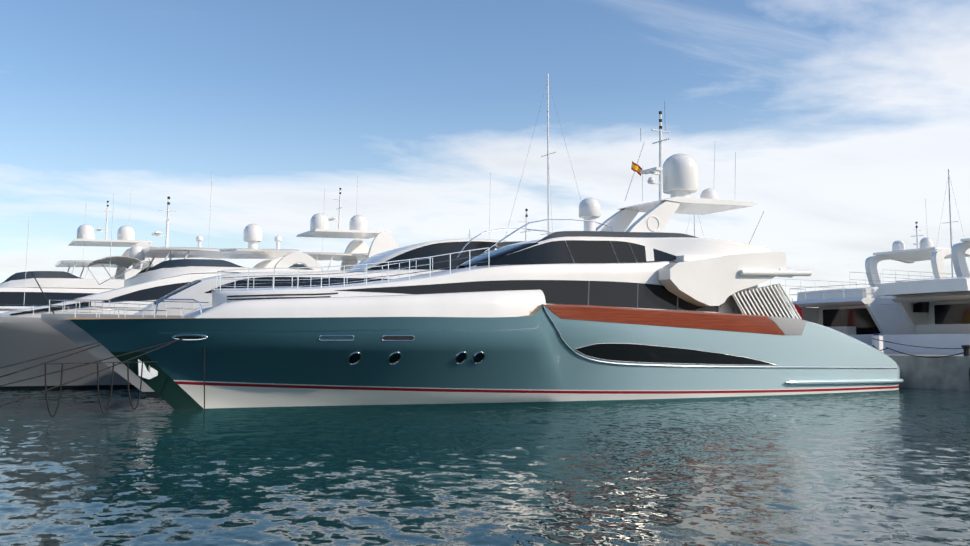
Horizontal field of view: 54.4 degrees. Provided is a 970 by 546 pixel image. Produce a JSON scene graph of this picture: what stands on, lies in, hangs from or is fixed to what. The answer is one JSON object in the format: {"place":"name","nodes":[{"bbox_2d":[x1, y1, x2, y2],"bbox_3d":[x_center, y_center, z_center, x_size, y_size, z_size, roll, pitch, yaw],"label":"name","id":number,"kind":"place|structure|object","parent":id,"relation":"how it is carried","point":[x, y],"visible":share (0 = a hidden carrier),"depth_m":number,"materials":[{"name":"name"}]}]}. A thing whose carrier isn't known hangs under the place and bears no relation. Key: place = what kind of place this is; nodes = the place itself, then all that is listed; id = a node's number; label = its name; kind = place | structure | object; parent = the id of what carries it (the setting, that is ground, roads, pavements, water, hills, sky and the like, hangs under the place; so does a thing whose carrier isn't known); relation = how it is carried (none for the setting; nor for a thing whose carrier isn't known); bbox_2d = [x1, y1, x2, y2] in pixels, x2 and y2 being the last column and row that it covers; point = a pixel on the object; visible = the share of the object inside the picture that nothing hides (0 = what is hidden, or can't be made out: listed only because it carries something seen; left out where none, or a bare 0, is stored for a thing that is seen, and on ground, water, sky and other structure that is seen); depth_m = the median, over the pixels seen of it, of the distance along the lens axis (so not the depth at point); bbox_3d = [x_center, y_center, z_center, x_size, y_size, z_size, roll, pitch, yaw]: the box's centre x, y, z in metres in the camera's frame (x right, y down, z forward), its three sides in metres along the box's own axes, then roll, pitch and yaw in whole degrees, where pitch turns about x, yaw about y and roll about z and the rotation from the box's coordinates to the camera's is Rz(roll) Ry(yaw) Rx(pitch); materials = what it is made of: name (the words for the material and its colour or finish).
{"place":"outdoors","nodes":[
{"label":"outdoors","id":0,"kind":"place"},
{"bbox_2d":[0,388,969,545],"bbox_3d":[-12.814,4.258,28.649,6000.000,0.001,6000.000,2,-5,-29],"label":"water surface","id":1,"kind":"object","parent":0,"point":[867,468],"visible":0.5,"depth_m":15.34,"materials":[{"name":"teal liquid"}]},
{"bbox_2d":[0,199,162,312],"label":"white yacht","id":2,"kind":"object","parent":1,"relation":"on","point":[53,285],"visible":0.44,"depth_m":66.29,"materials":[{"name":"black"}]},
{"bbox_2d":[0,183,346,388],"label":"white yacht","id":3,"kind":"object","parent":1,"relation":"on","point":[26,334],"visible":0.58,"depth_m":44.98,"materials":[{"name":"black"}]},
{"bbox_2d":[5,177,399,311],"bbox_3d":[-11.412,0.164,63.163,42.000,14.600,8.022,2,-5,-29],"label":"white yacht","id":4,"kind":"object","parent":1,"relation":"on","point":[357,249],"visible":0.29,"depth_m":63.41,"materials":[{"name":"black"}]},
{"bbox_2d":[31,173,530,394],"bbox_3d":[-0.999,0.407,46.583,38.718,11.600,7.019,2,-5,-29],"label":"white yacht","id":5,"kind":"object","parent":1,"relation":"on","point":[199,290],"visible":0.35,"depth_m":39.60,"materials":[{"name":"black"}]},
{"bbox_2d":[66,101,903,409],"bbox_3d":[3.220,-1.038,38.140,36.835,13.400,7.478,2,-5,-29],"label":"yacht","id":6,"kind":"object","parent":1,"relation":"on","point":[640,307],"visible":1,"depth_m":33.99,"materials":[{"name":"paint"}]},
{"bbox_2d":[0,338,204,416],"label":"mooring lines","id":7,"kind":"object","parent":6,"relation":"attached to","point":[61,371],"visible":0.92,"depth_m":27.40,"materials":[{"name":"black fabric"}]},
{"bbox_2d":[770,199,969,345],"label":"white yacht","id":8,"kind":"object","parent":1,"relation":"on","point":[863,314],"visible":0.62,"depth_m":61.87,"materials":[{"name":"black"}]},
{"bbox_2d":[872,238,969,354],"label":"white yacht","id":9,"kind":"object","parent":1,"relation":"on","point":[937,315],"visible":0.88,"depth_m":53.85,"materials":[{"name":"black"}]},
{"bbox_2d":[872,333,969,390],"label":"quay wall","id":10,"kind":"structure","parent":1,"relation":"on","point":[939,371],"depth_m":44.15,"materials":[{"name":"concrete"}]},
{"bbox_2d":[0,0,969,316],"label":"sky","id":11,"kind":"structure","parent":0,"point":[840,119],"materials":[{"name":"blue"}]},
{"bbox_2d":[468,74,969,277],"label":"distant masts","id":12,"kind":"object","parent":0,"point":[548,175],"visible":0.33,"depth_m":89.14,"materials":[{"name":"white metal"}]}
]}

